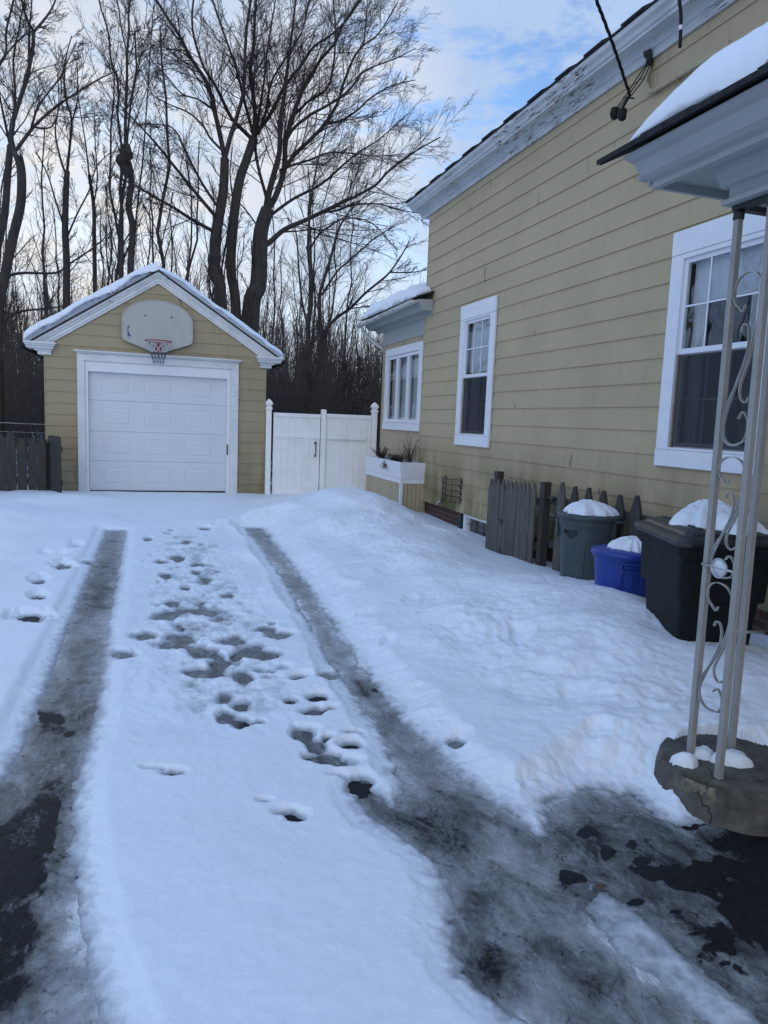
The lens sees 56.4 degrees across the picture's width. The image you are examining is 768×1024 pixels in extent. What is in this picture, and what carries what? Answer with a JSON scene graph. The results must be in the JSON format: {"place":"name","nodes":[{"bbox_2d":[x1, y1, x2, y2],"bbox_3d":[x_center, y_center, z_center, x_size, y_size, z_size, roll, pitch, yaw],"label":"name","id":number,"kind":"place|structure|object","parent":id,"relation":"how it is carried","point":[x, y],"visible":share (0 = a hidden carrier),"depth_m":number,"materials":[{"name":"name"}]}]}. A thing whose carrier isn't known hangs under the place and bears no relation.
{"place":"outdoors","nodes":[
{"label":"outdoors","id":0,"kind":"place"},
{"bbox_2d":[5,411,485,533],"bbox_3d":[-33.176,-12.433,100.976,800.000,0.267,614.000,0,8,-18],"label":"ground","id":1,"kind":"structure","parent":0,"point":[484,527],"depth_m":16.62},
{"bbox_2d":[0,57,14,262],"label":"woodland tree","id":2,"kind":"object","parent":1,"relation":"on","point":[2,180],"visible":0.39,"depth_m":24.75,"materials":[{"name":"brown plant"}]},
{"bbox_2d":[6,277,21,412],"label":"woodland tree","id":3,"kind":"object","parent":1,"relation":"on","point":[10,326],"visible":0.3,"depth_m":42.31,"materials":[{"name":"brown plant"}]},
{"bbox_2d":[3,214,26,425],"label":"woodland tree","id":4,"kind":"object","parent":1,"relation":"on","point":[13,293],"visible":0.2,"depth_m":35.29,"materials":[{"name":"brown plant"}]},
{"bbox_2d":[1,195,31,369],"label":"woodland tree","id":5,"kind":"object","parent":1,"relation":"on","point":[11,269],"visible":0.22,"depth_m":49.43,"materials":[{"name":"brown plant"}]},
{"bbox_2d":[4,246,31,340],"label":"woodland tree","id":6,"kind":"object","parent":1,"relation":"on","point":[16,287],"visible":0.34,"depth_m":54.69,"materials":[{"name":"brown plant"}]},
{"bbox_2d":[0,155,36,348],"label":"woodland tree","id":7,"kind":"object","parent":1,"relation":"on","point":[4,327],"visible":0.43,"depth_m":33.65,"materials":[{"name":"brown plant"}]},
{"bbox_2d":[8,259,28,428],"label":"woodland tree","id":8,"kind":"object","parent":1,"relation":"on","point":[14,305],"visible":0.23,"depth_m":44.73,"materials":[{"name":"brown plant"}]},
{"bbox_2d":[0,431,48,490],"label":"picket fence","id":9,"kind":"object","parent":1,"relation":"on","point":[12,478],"visible":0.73,"depth_m":11.92,"materials":[{"name":"grey wood"}]},
{"bbox_2d":[48,435,62,492],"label":"fence gate","id":10,"kind":"structure","parent":9,"relation":"attached to","point":[55,450],"depth_m":11.87,"materials":[{"name":"grey wood"}]},
{"bbox_2d":[19,291,31,391],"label":"woodland tree","id":11,"kind":"object","parent":1,"relation":"on","point":[22,332],"visible":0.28,"depth_m":48.53,"materials":[{"name":"brown plant"}]},
{"bbox_2d":[0,0,53,283],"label":"bare tree","id":12,"kind":"object","parent":1,"relation":"on","point":[4,213],"visible":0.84,"depth_m":16.29,"materials":[{"name":"brown plant"}]},
{"bbox_2d":[23,257,43,396],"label":"woodland tree","id":13,"kind":"object","parent":1,"relation":"on","point":[36,291],"visible":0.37,"depth_m":48.59,"materials":[{"name":"brown plant"}]},
{"bbox_2d":[26,241,54,359],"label":"woodland tree","id":14,"kind":"object","parent":1,"relation":"on","point":[42,284],"visible":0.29,"depth_m":46.65,"materials":[{"name":"brown plant"}]},
{"bbox_2d":[33,246,52,313],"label":"woodland tree","id":15,"kind":"object","parent":1,"relation":"on","point":[42,271],"visible":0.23,"depth_m":51.43,"materials":[{"name":"brown plant"}]},
{"bbox_2d":[15,100,84,436],"bbox_3d":[-14.366,-10.248,30.955,3.178,14.799,1.961,6,8,30],"label":"woodland tree","id":16,"kind":"object","parent":1,"relation":"on","point":[42,247],"visible":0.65,"depth_m":30.57,"materials":[{"name":"brown plant"}]},
{"bbox_2d":[37,192,74,311],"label":"woodland tree","id":17,"kind":"object","parent":1,"relation":"on","point":[56,255],"visible":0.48,"depth_m":37.57,"materials":[{"name":"brown plant"}]},
{"bbox_2d":[0,0,129,437],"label":"bare tree","id":18,"kind":"object","parent":1,"relation":"on","point":[6,274],"visible":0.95,"depth_m":15.00,"materials":[{"name":"brown plant"}]},
{"bbox_2d":[20,26,118,315],"bbox_3d":[-8.692,-7.248,19.674,1.774,12.190,4.996,-3,9,-39],"label":"bare tree","id":19,"kind":"object","parent":1,"relation":"on","point":[64,202],"visible":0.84,"depth_m":19.19,"materials":[{"name":"brown plant"}]},
{"bbox_2d":[60,270,78,303],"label":"woodland tree","id":20,"kind":"object","parent":1,"relation":"on","point":[71,285],"visible":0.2,"depth_m":49.98,"materials":[{"name":"brown plant"}]},
{"bbox_2d":[34,69,114,291],"bbox_3d":[-9.136,-7.926,22.574,4.422,12.778,2.380,9,10,43],"label":"bare tree","id":21,"kind":"object","parent":1,"relation":"on","point":[93,198],"visible":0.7,"depth_m":22.08,"materials":[{"name":"brown plant"}]},
{"bbox_2d":[81,202,113,294],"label":"woodland tree","id":22,"kind":"object","parent":1,"relation":"on","point":[103,262],"visible":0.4,"depth_m":26.65,"materials":[{"name":"brown plant"}]},
{"bbox_2d":[88,180,114,289],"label":"woodland tree","id":23,"kind":"object","parent":1,"relation":"on","point":[106,224],"visible":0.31,"depth_m":41.45,"materials":[{"name":"brown plant"}]},
{"bbox_2d":[90,160,117,287],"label":"woodland tree","id":24,"kind":"object","parent":1,"relation":"on","point":[107,282],"visible":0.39,"depth_m":28.48,"materials":[{"name":"brown plant"}]},
{"bbox_2d":[96,35,145,280],"bbox_3d":[-12.928,-13.002,35.065,1.831,19.404,2.751,3,7,3],"label":"woodland tree","id":25,"kind":"object","parent":1,"relation":"on","point":[109,188],"visible":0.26,"depth_m":34.70,"materials":[{"name":"brown plant"}]},
{"bbox_2d":[67,0,183,278],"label":"bare tree","id":26,"kind":"object","parent":1,"relation":"on","point":[124,157],"visible":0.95,"depth_m":18.21,"materials":[{"name":"brown plant"}]},
{"bbox_2d":[87,0,163,289],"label":"woodland tree","id":27,"kind":"object","parent":1,"relation":"on","point":[128,126],"visible":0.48,"depth_m":23.36,"materials":[{"name":"brown plant"}]},
{"bbox_2d":[124,134,175,275],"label":"woodland tree","id":28,"kind":"object","parent":1,"relation":"on","point":[152,245],"visible":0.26,"depth_m":34.73,"materials":[{"name":"brown plant"}]},
{"bbox_2d":[135,175,164,268],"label":"woodland tree","id":29,"kind":"object","parent":1,"relation":"on","point":[150,221],"visible":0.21,"depth_m":43.30,"materials":[{"name":"brown plant"}]},
{"bbox_2d":[20,270,285,493],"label":"garage","id":30,"kind":"structure","parent":1,"relation":"on","point":[121,414],"depth_m":13.23,"materials":[{"name":"wood"}]},
{"bbox_2d":[0,422,44,432],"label":"wire","id":31,"kind":"object","parent":30,"relation":"attached to","point":[21,423],"visible":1,"depth_m":12.52,"materials":[{"name":"metal"}]},
{"bbox_2d":[23,262,282,356],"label":"roof snow","id":32,"kind":"structure","parent":30,"relation":"on","point":[52,321],"depth_m":12.70,"materials":[{"name":"snow"}]},
{"bbox_2d":[121,300,192,363],"bbox_3d":[-4.022,-3.219,12.750,1.240,1.147,0.542,0,8,-18],"label":"basketball hoop","id":33,"kind":"object","parent":30,"relation":"attached to","point":[159,326],"visible":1,"depth_m":12.94,"materials":[{"name":"plastic"}]},
{"bbox_2d":[88,371,225,492],"bbox_3d":[-4.186,-1.448,13.357,2.425,2.182,0.030,0,8,-18],"label":"overhead door","id":34,"kind":"structure","parent":30,"relation":"in","point":[152,433],"depth_m":13.34,"materials":[{"name":"metal"}]},
{"bbox_2d":[125,2,188,268],"bbox_3d":[-9.331,-11.719,30.017,1.918,18.402,3.098,6,11,23],"label":"woodland tree","id":35,"kind":"object","parent":1,"relation":"on","point":[160,244],"visible":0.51,"depth_m":29.56,"materials":[{"name":"brown plant"}]},
{"bbox_2d":[157,170,184,272],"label":"woodland tree","id":36,"kind":"object","parent":1,"relation":"on","point":[171,256],"visible":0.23,"depth_m":37.54,"materials":[{"name":"brown plant"}]},
{"bbox_2d":[167,216,183,274],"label":"woodland tree","id":37,"kind":"object","parent":1,"relation":"on","point":[173,249],"visible":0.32,"depth_m":28.41,"materials":[{"name":"brown plant"}]},
{"bbox_2d":[166,121,207,284],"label":"woodland tree","id":38,"kind":"object","parent":1,"relation":"on","point":[196,236],"visible":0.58,"depth_m":33.37,"materials":[{"name":"brown plant"}]},
{"bbox_2d":[166,129,207,291],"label":"woodland tree","id":39,"kind":"object","parent":1,"relation":"on","point":[190,238],"visible":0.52,"depth_m":40.17,"materials":[{"name":"brown plant"}]},
{"bbox_2d":[0,268,382,430],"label":"wood","id":40,"kind":"object","parent":1,"relation":"on","point":[269,331],"visible":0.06,"depth_m":54.71,"materials":[{"name":"plant"}]},
{"bbox_2d":[184,254,204,289],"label":"woodland tree","id":41,"kind":"object","parent":1,"relation":"on","point":[189,276],"visible":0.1,"depth_m":35.08,"materials":[{"name":"brown plant"}]},
{"bbox_2d":[190,248,207,292],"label":"woodland tree","id":42,"kind":"object","parent":1,"relation":"on","point":[200,271],"visible":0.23,"depth_m":54.99,"materials":[{"name":"brown plant"}]},
{"bbox_2d":[193,204,210,298],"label":"woodland tree","id":43,"kind":"object","parent":1,"relation":"on","point":[205,245],"visible":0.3,"depth_m":46.27,"materials":[{"name":"brown plant"}]},
{"bbox_2d":[200,263,213,296],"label":"woodland tree","id":44,"kind":"object","parent":1,"relation":"on","point":[207,282],"visible":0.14,"depth_m":43.26,"materials":[{"name":"brown plant"}]},
{"bbox_2d":[0,228,423,467],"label":"brush","id":45,"kind":"object","parent":1,"relation":"on","point":[25,412],"visible":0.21,"depth_m":21.06,"materials":[{"name":"plant"}]},
{"bbox_2d":[197,180,228,301],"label":"woodland tree","id":46,"kind":"object","parent":1,"relation":"on","point":[208,276],"visible":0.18,"depth_m":39.33,"materials":[{"name":"brown plant"}]},
{"bbox_2d":[202,119,240,307],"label":"woodland tree","id":47,"kind":"object","parent":1,"relation":"on","point":[223,261],"visible":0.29,"depth_m":24.51,"materials":[{"name":"brown plant"}]},
{"bbox_2d":[221,209,237,305],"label":"woodland tree","id":48,"kind":"object","parent":1,"relation":"on","point":[225,260],"visible":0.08,"depth_m":28.92,"materials":[{"name":"brown plant"}]},
{"bbox_2d":[226,226,247,308],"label":"woodland tree","id":49,"kind":"object","parent":1,"relation":"on","point":[237,264],"visible":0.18,"depth_m":46.83,"materials":[{"name":"brown plant"}]},
{"bbox_2d":[261,265,272,372],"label":"woodland tree","id":50,"kind":"object","parent":1,"relation":"on","point":[268,310],"visible":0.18,"depth_m":56.63,"materials":[{"name":"brown plant"}]},
{"bbox_2d":[261,277,277,382],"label":"woodland tree","id":51,"kind":"object","parent":1,"relation":"on","point":[266,311],"visible":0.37,"depth_m":47.55,"materials":[{"name":"brown plant"}]},
{"bbox_2d":[260,197,287,446],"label":"woodland tree","id":52,"kind":"object","parent":1,"relation":"on","point":[273,266],"visible":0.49,"depth_m":36.77,"materials":[{"name":"brown plant"}]},
{"bbox_2d":[266,283,289,394],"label":"woodland tree","id":53,"kind":"object","parent":1,"relation":"on","point":[278,302],"visible":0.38,"depth_m":48.97,"materials":[{"name":"brown plant"}]},
{"bbox_2d":[268,235,290,412],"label":"woodland tree","id":54,"kind":"object","parent":1,"relation":"on","point":[279,308],"visible":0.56,"depth_m":51.52,"materials":[{"name":"brown plant"}]},
{"bbox_2d":[274,293,289,394],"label":"woodland tree","id":55,"kind":"object","parent":1,"relation":"on","point":[280,338],"visible":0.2,"depth_m":53.65,"materials":[{"name":"brown plant"}]},
{"bbox_2d":[101,0,477,332],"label":"maple tree","id":56,"kind":"object","parent":1,"relation":"on","point":[259,240],"visible":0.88,"depth_m":22.07,"materials":[{"name":"brown plant"}]},
{"bbox_2d":[280,257,304,406],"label":"woodland tree","id":57,"kind":"object","parent":1,"relation":"on","point":[293,319],"visible":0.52,"depth_m":35.34,"materials":[{"name":"brown plant"}]},
{"bbox_2d":[296,261,308,349],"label":"woodland tree","id":58,"kind":"object","parent":1,"relation":"on","point":[300,301],"visible":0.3,"depth_m":53.91,"materials":[{"name":"brown plant"}]},
{"bbox_2d":[278,155,334,410],"bbox_3d":[-3.480,-9.413,32.880,2.247,13.520,2.291,4,7,16],"label":"woodland tree","id":59,"kind":"object","parent":1,"relation":"on","point":[312,264],"visible":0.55,"depth_m":32.66,"materials":[{"name":"brown plant"}]},
{"bbox_2d":[291,172,328,411],"bbox_3d":[-3.206,-8.326,30.433,1.622,12.004,2.588,1,7,-8],"label":"woodland tree","id":60,"kind":"object","parent":1,"relation":"on","point":[314,312],"visible":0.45,"depth_m":30.13,"materials":[{"name":"brown plant"}]},
{"bbox_2d":[264,399,378,493],"bbox_3d":[-1.235,-1.200,14.243,2.273,2.040,0.169,0,8,-18],"label":"vinyl fence","id":61,"kind":"object","parent":1,"relation":"on","point":[344,443],"visible":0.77,"depth_m":14.21,"materials":[{"name":"white plastic"}]},
{"bbox_2d":[313,253,330,402],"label":"woodland tree","id":62,"kind":"object","parent":1,"relation":"on","point":[324,309],"visible":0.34,"depth_m":38.94,"materials":[{"name":"brown plant"}]},
{"bbox_2d":[315,251,331,385],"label":"woodland tree","id":63,"kind":"object","parent":1,"relation":"on","point":[322,302],"visible":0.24,"depth_m":57.07,"materials":[{"name":"brown plant"}]},
{"bbox_2d":[313,232,341,379],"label":"woodland tree","id":64,"kind":"object","parent":1,"relation":"on","point":[328,314],"visible":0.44,"depth_m":45.31,"materials":[{"name":"brown plant"}]},
{"bbox_2d":[328,287,339,371],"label":"woodland tree","id":65,"kind":"object","parent":1,"relation":"on","point":[332,329],"visible":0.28,"depth_m":61.01,"materials":[{"name":"brown plant"}]},
{"bbox_2d":[320,193,355,421],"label":"woodland tree","id":66,"kind":"object","parent":1,"relation":"on","point":[335,286],"visible":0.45,"depth_m":28.64,"materials":[{"name":"brown plant"}]},
{"bbox_2d":[333,361,355,413],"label":"bare tree","id":67,"kind":"object","parent":1,"relation":"on","point":[347,373],"visible":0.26,"depth_m":24.37,"materials":[{"name":"plant"}]},
{"bbox_2d":[265,108,427,413],"bbox_3d":[-1.041,-6.141,19.595,4.205,10.624,4.485,0,8,-18],"label":"bare tree","id":68,"kind":"object","parent":1,"relation":"on","point":[321,330],"visible":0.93,"depth_m":19.54,"materials":[{"name":"brown plant"}]},
{"bbox_2d":[343,316,356,401],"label":"woodland tree","id":69,"kind":"object","parent":1,"relation":"on","point":[351,349],"visible":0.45,"depth_m":35.74,"materials":[{"name":"brown plant"}]},
{"bbox_2d":[333,200,367,383],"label":"woodland tree","id":70,"kind":"object","parent":1,"relation":"on","point":[345,320],"visible":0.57,"depth_m":45.90,"materials":[{"name":"brown plant"}]},
{"bbox_2d":[352,322,366,402],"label":"woodland tree","id":71,"kind":"object","parent":1,"relation":"on","point":[355,355],"visible":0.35,"depth_m":42.92,"materials":[{"name":"brown plant"}]},
{"bbox_2d":[345,356,377,454],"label":"bare tree","id":72,"kind":"object","parent":1,"relation":"on","point":[361,370],"visible":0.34,"depth_m":25.04,"materials":[{"name":"plant"}]},
{"bbox_2d":[362,296,379,394],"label":"woodland tree","id":73,"kind":"object","parent":1,"relation":"on","point":[368,354],"visible":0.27,"depth_m":43.51,"materials":[{"name":"brown plant"}]},
{"bbox_2d":[373,334,382,399],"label":"woodland tree","id":74,"kind":"object","parent":1,"relation":"on","point":[381,337],"visible":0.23,"depth_m":53.30,"materials":[{"name":"brown plant"}]},
{"bbox_2d":[364,455,425,512],"bbox_3d":[0.163,-0.458,12.932,0.500,1.005,2.090,0,8,-18],"label":"planter box","id":75,"kind":"object","parent":1,"relation":"on","point":[401,483],"visible":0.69,"depth_m":12.07,"materials":[{"name":"white paint"}]},
{"bbox_2d":[371,446,390,458],"bbox_3d":[-0.056,-1.101,13.393,0.464,0.282,0.431,2,7,-1],"label":"dried plant","id":76,"kind":"object","parent":75,"relation":"on","point":[381,453],"visible":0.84,"depth_m":13.34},
{"bbox_2d":[383,452,405,461],"bbox_3d":[0.229,-0.938,12.515,0.539,0.205,0.522,-4,9,-40],"label":"lavender plant","id":77,"kind":"object","parent":75,"relation":"on","point":[396,457],"visible":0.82,"depth_m":12.48,"materials":[{"name":"green plant"}]},
{"bbox_2d":[396,436,418,461],"bbox_3d":[0.393,-1.049,12.257,0.518,0.498,0.508,4,7,14],"label":"dried plant","id":78,"kind":"object","parent":75,"relation":"on","point":[408,458],"visible":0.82,"depth_m":12.19,"materials":[{"name":"plant"}]},
{"bbox_2d":[485,471,551,566],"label":"picket gate","id":79,"kind":"structure","parent":1,"relation":"on","point":[511,517],"depth_m":8.29,"materials":[{"name":"grey wood"}]},
{"bbox_2d":[405,0,767,634],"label":"house","id":80,"kind":"structure","parent":1,"relation":"on","point":[573,329],"depth_m":7.49,"materials":[{"name":"yellow"}]},
{"bbox_2d":[356,291,433,460],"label":"wing","id":81,"kind":"structure","parent":80,"relation":"attached to","point":[400,326],"depth_m":13.21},
{"bbox_2d":[361,282,426,319],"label":"roof snow","id":82,"kind":"structure","parent":81,"relation":"on","point":[396,298],"depth_m":12.80,"materials":[{"name":"snow"}]},
{"bbox_2d":[382,340,423,430],"bbox_3d":[0.387,-2.281,13.225,0.167,1.535,2.050,0,8,-18],"label":"window","id":83,"kind":"structure","parent":81,"relation":"in","point":[407,366],"depth_m":13.27,"materials":[{"name":"white paint"}]},
{"bbox_2d":[408,286,431,299],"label":"roof snow","id":84,"kind":"structure","parent":81,"relation":"on","point":[420,291],"depth_m":11.66,"materials":[{"name":"snow"}]},
{"bbox_2d":[441,475,462,503],"bbox_3d":[0.974,-0.340,10.786,0.173,0.390,0.650,0,8,-18],"label":"trellis","id":85,"kind":"object","parent":80,"relation":"attached to","point":[451,490],"depth_m":10.65,"materials":[{"name":"black metal"}]},
{"bbox_2d":[463,514,486,538],"bbox_3d":[1.346,0.216,10.197,0.080,0.283,0.880,0,8,-18],"label":"basement window","id":86,"kind":"structure","parent":80,"relation":"in","point":[466,520],"depth_m":10.38,"materials":[{"name":"white paint"}]},
{"bbox_2d":[454,295,497,447],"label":"window","id":87,"kind":"structure","parent":80,"relation":"in","point":[478,386],"depth_m":10.12,"materials":[{"name":"white paint"}]},
{"bbox_2d":[595,0,651,120],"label":"service cable","id":88,"kind":"object","parent":80,"relation":"attached to","point":[619,113],"visible":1,"depth_m":6.43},
{"bbox_2d":[678,0,682,47],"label":"hanging cable","id":89,"kind":"object","parent":80,"relation":"hanging from","point":[680,29],"visible":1,"depth_m":5.66,"materials":[{"name":"black plastic"}]},
{"bbox_2d":[654,213,767,474],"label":"window","id":90,"kind":"structure","parent":80,"relation":"in","point":[708,244],"depth_m":6.03,"materials":[{"name":"white paint"}]},
{"bbox_2d":[545,482,650,571],"bbox_3d":[2.051,0.327,7.123,0.118,1.145,1.663,0,8,-18],"label":"picket fence","id":91,"kind":"object","parent":1,"relation":"on","point":[560,501],"visible":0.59,"depth_m":7.11,"materials":[{"name":"grey wood"}]},
{"bbox_2d":[596,62,767,836],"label":"porch","id":92,"kind":"object","parent":1,"relation":"on","point":[715,146],"visible":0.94,"depth_m":2.94,"materials":[{"name":"grey paint"}]},
{"bbox_2d":[669,752,698,768],"bbox_3d":[1.316,1.078,3.139,0.113,0.059,0.089,8,9,40],"label":"snow clump","id":93,"kind":"object","parent":92,"relation":"on","point":[686,760],"visible":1,"depth_m":3.11,"materials":[{"name":"snow"}]},
{"bbox_2d":[629,22,767,141],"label":"roof snow","id":94,"kind":"structure","parent":92,"relation":"on","point":[734,62],"depth_m":2.70,"materials":[{"name":"snow"}]},
{"bbox_2d":[693,745,713,760],"bbox_3d":[1.431,1.079,3.216,0.122,0.048,0.094,0,8,-18],"label":"snow clump","id":95,"kind":"object","parent":92,"relation":"on","point":[703,752],"visible":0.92,"depth_m":3.19,"materials":[{"name":"snow"}]},
{"bbox_2d":[709,749,753,768],"bbox_3d":[1.530,1.081,3.174,0.189,0.060,0.137,3,7,3],"label":"snow clump","id":96,"kind":"object","parent":92,"relation":"on","point":[737,759],"visible":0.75,"depth_m":3.13,"materials":[{"name":"snow"}]},
{"bbox_2d":[0,0,653,409],"label":"sky","id":97,"kind":"structure","parent":0,"point":[507,51],"materials":[{"name":"blue"}]},
{"bbox_2d":[0,529,767,1023],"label":"driveway","id":98,"kind":"structure","parent":0,"point":[532,945],"depth_m":2.61,"materials":[{"name":"asphalt"}]},
{"bbox_2d":[0,487,767,1023],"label":"snow cover","id":99,"kind":"object","parent":98,"relation":"on","point":[212,885],"visible":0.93,"depth_m":3.59,"materials":[{"name":"snow"}]},
{"bbox_2d":[550,510,628,579],"bbox_3d":[1.940,0.392,6.850,0.616,0.815,0.659,0,8,-18],"label":"trash can","id":100,"kind":"object","parent":98,"relation":"on","point":[581,536],"visible":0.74,"depth_m":6.62,"materials":[{"name":"grey plastic"}]},
{"bbox_2d":[563,499,619,516],"bbox_3d":[1.950,-0.054,6.762,0.515,0.129,0.491,0,8,-18],"label":"snow heap","id":101,"kind":"object","parent":100,"relation":"on","point":[586,507],"visible":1,"depth_m":6.64,"materials":[{"name":"snow"}]},
{"bbox_2d":[591,544,645,597],"bbox_3d":[1.982,0.604,5.937,0.560,0.645,0.560,0,8,-18],"label":"recycling bin","id":102,"kind":"object","parent":98,"relation":"on","point":[618,569],"visible":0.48,"depth_m":5.71,"materials":[{"name":"blue plastic"}]},
{"bbox_2d":[607,535,640,552],"bbox_3d":[2.028,0.257,5.865,0.397,0.106,0.424,0,8,-18],"label":"snow heap","id":103,"kind":"object","parent":102,"relation":"on","point":[629,543],"visible":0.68,"depth_m":5.80,"materials":[{"name":"snow"}]},
{"bbox_2d":[634,516,767,644],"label":"wheelie bin","id":104,"kind":"object","parent":98,"relation":"on","point":[671,562],"visible":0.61,"depth_m":4.37,"materials":[{"name":"black plastic"}]},
{"bbox_2d":[669,499,767,534],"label":"snow heap","id":105,"kind":"object","parent":104,"relation":"on","point":[695,513],"visible":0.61,"depth_m":4.52,"materials":[{"name":"snow"}]},
{"bbox_2d":[592,883,606,887],"bbox_3d":[0.756,1.313,2.515,0.064,0.008,0.024,0,8,-18],"label":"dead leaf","id":106,"kind":"object","parent":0,"point":[600,885],"visible":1,"depth_m":2.52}
]}

